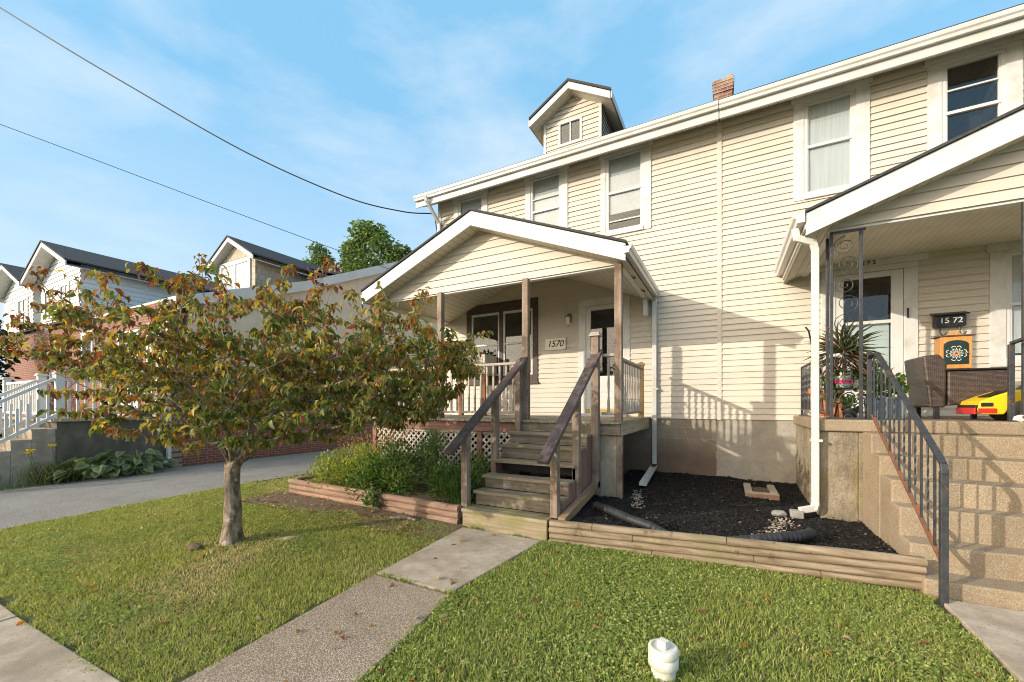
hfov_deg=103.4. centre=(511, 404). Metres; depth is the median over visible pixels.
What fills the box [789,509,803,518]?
stone block
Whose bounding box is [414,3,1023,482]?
twin house
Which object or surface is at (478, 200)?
window
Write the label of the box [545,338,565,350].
house number sign
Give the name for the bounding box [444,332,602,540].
wooden steps
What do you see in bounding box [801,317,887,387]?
spiky plant
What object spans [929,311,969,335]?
mailbox
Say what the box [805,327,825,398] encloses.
garden hook
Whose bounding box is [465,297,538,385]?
window
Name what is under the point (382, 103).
sky
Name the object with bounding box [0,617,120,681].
sidewalk
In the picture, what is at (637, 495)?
gravel
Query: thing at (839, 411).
terracotta planter
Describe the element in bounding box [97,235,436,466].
brick house
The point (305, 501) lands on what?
bare soil
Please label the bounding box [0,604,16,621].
sidewalk
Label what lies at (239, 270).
window
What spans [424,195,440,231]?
downspout
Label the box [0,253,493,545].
dogwood tree
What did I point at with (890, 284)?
door
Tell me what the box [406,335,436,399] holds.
porch plant
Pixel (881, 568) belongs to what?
timber edging
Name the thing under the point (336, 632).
fallen leaves
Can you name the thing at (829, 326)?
iron porch post
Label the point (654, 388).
downspout
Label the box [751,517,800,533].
gravel
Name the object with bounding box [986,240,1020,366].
window
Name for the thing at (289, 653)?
walkway
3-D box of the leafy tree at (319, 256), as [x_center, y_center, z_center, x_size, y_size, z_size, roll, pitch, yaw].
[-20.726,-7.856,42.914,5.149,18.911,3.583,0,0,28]
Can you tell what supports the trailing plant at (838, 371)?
on the plant stand
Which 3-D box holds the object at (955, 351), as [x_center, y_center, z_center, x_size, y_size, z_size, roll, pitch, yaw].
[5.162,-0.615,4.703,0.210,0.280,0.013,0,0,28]
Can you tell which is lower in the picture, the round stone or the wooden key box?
the round stone
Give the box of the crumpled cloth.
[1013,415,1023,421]
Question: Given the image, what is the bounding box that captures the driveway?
[0,443,395,529]
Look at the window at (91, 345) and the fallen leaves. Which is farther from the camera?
the window at (91, 345)
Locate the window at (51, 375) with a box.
[49,340,60,381]
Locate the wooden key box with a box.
[931,330,975,368]
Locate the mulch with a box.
[569,468,898,553]
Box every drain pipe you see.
[593,502,667,530]
[728,528,816,542]
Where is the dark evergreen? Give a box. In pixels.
[0,320,27,437]
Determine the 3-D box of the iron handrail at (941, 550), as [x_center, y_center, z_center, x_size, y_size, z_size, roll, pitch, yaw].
[3.686,0.470,3.854,0.044,2.180,1.861,0,0,28]
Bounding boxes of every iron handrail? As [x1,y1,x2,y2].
[866,351,948,606]
[1007,337,1023,421]
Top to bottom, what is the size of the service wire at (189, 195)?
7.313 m
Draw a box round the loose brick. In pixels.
[820,414,828,418]
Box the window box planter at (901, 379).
[853,368,909,419]
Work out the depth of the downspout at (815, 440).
4.78 m
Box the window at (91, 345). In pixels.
[81,330,93,378]
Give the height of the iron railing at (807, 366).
0.780 m
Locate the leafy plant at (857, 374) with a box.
[846,359,891,386]
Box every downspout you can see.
[137,302,170,468]
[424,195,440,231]
[651,297,658,463]
[791,227,822,512]
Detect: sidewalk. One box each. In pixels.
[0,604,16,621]
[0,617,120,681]
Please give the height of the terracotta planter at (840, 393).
0.400 m
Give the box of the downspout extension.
[639,465,656,485]
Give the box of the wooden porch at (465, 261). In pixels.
[360,208,659,498]
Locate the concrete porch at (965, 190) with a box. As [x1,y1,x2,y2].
[774,104,1023,521]
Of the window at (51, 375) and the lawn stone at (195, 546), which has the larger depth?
the window at (51, 375)
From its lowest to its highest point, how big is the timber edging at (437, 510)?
0.265 m
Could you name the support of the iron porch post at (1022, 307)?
on the concrete porch at (965, 190)
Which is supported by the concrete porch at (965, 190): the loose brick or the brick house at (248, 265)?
the loose brick
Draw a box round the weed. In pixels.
[359,485,381,511]
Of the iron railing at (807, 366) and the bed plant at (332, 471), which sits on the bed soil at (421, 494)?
the bed plant at (332, 471)
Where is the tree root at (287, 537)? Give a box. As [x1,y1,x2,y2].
[270,536,308,540]
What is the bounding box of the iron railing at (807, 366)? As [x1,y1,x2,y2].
[799,356,824,415]
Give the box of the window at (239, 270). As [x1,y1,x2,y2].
[220,256,250,289]
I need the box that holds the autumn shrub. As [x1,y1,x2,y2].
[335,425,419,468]
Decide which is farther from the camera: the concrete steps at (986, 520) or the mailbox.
the mailbox
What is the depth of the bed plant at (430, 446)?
6.48 m
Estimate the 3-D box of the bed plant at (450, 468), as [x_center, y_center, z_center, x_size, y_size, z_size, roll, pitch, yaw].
[-0.749,1.084,5.946,1.272,0.868,1.244,0,0,28]
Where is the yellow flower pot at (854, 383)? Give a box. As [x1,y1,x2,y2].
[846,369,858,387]
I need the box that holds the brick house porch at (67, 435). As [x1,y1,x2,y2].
[0,371,168,487]
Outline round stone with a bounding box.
[771,510,786,516]
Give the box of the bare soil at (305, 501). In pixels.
[241,491,463,539]
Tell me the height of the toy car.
0.590 m
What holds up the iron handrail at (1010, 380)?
on the concrete steps at (986, 520)
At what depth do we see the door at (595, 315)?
8.23 m
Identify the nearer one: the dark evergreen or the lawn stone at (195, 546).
the lawn stone at (195, 546)
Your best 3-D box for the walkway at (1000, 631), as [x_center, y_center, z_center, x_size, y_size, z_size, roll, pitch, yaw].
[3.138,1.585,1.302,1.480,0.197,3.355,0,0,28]
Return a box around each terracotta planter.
[808,388,844,416]
[833,399,850,416]
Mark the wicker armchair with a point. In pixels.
(934, 383)
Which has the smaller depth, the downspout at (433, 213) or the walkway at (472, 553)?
the walkway at (472, 553)
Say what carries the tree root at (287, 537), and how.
on the ground at (474, 647)
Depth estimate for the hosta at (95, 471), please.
8.46 m
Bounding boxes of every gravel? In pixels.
[631,489,644,507]
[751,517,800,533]
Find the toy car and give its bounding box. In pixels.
[956,385,1020,419]
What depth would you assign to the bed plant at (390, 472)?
6.11 m
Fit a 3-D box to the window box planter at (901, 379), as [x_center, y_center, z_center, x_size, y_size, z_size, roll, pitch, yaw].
[4.415,-0.141,4.836,0.534,0.622,0.410,0,0,28]
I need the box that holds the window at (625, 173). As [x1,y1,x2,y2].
[599,141,652,235]
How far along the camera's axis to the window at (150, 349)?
10.89 m
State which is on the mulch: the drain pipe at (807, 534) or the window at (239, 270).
the drain pipe at (807, 534)
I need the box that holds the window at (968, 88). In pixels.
[924,32,1023,150]
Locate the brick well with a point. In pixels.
(770, 492)
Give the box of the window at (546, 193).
[524,165,568,227]
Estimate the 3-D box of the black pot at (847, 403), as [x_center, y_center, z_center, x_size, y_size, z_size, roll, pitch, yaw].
[4.079,0.016,4.892,0.254,0.308,0.240,0,0,-39]
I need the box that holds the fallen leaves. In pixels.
[0,471,981,681]
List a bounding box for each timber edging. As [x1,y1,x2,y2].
[288,471,461,523]
[549,519,927,590]
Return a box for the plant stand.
[833,387,875,416]
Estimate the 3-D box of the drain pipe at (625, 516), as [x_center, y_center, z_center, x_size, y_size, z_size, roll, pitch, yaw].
[1.294,1.293,4.512,0.203,0.223,1.044,0,0,-37]
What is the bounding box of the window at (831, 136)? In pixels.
[791,76,872,201]
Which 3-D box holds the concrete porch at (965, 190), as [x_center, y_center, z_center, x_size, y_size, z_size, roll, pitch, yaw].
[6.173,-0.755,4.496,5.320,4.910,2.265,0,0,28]
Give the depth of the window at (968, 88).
5.76 m
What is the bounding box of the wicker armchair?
[904,354,1006,419]
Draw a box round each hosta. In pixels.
[46,454,135,483]
[81,448,179,477]
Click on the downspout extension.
(647, 476)
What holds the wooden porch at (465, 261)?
on the ground at (474, 647)
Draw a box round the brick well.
[743,483,779,499]
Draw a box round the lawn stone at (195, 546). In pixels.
[187,542,202,550]
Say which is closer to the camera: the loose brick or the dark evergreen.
the loose brick
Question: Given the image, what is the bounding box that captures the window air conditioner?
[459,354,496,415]
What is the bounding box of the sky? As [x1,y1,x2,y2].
[0,0,1023,406]
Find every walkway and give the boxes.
[182,575,448,681]
[377,527,540,593]
[944,600,1023,681]
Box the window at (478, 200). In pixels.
[453,189,488,218]
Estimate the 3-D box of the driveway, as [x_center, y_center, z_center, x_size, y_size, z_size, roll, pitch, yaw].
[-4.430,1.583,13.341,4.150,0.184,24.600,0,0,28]
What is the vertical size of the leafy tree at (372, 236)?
19.930 m
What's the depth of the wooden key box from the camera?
4.71 m
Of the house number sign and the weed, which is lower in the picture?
the weed
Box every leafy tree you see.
[302,241,337,269]
[332,218,411,272]
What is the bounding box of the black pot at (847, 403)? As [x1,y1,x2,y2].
[837,394,858,417]
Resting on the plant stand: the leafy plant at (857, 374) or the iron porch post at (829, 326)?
the leafy plant at (857, 374)
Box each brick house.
[0,240,217,415]
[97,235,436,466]
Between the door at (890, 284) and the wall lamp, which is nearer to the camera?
the door at (890, 284)
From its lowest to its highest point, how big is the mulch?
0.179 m
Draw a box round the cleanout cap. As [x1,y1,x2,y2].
[648,637,678,681]
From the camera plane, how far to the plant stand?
5.03 m
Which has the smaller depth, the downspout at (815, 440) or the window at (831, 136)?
the downspout at (815, 440)
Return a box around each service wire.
[0,7,436,230]
[0,124,388,268]
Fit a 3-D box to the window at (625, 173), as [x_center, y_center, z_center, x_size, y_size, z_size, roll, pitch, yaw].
[2.305,-4.170,8.063,1.030,1.660,0.498,0,0,28]
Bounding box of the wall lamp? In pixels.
[565,313,570,325]
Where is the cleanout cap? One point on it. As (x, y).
(663, 657)
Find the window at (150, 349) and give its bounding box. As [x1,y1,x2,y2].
[146,323,161,366]
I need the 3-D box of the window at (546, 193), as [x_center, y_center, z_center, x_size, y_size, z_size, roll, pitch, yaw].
[0.732,-4.170,8.662,1.040,1.660,0.080,0,0,28]
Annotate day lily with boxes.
[0,444,123,486]
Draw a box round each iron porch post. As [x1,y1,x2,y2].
[826,227,865,419]
[1021,201,1023,414]
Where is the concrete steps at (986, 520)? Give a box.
[863,432,1023,611]
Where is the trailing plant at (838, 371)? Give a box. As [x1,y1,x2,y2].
[819,366,846,403]
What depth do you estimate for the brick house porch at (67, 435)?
8.82 m
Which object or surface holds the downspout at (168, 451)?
on the ground at (474, 647)
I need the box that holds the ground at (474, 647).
[0,413,1018,681]
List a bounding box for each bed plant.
[305,441,385,489]
[344,439,422,500]
[403,428,449,484]
[418,449,490,503]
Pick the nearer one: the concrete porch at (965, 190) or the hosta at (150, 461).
the concrete porch at (965, 190)
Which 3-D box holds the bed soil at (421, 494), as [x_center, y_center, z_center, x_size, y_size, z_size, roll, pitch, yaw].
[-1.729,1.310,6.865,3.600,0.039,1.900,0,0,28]
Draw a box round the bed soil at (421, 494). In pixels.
[305,473,484,504]
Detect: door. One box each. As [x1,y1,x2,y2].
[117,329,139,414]
[579,294,629,416]
[819,252,927,416]
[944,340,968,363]
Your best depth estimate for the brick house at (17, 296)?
13.93 m

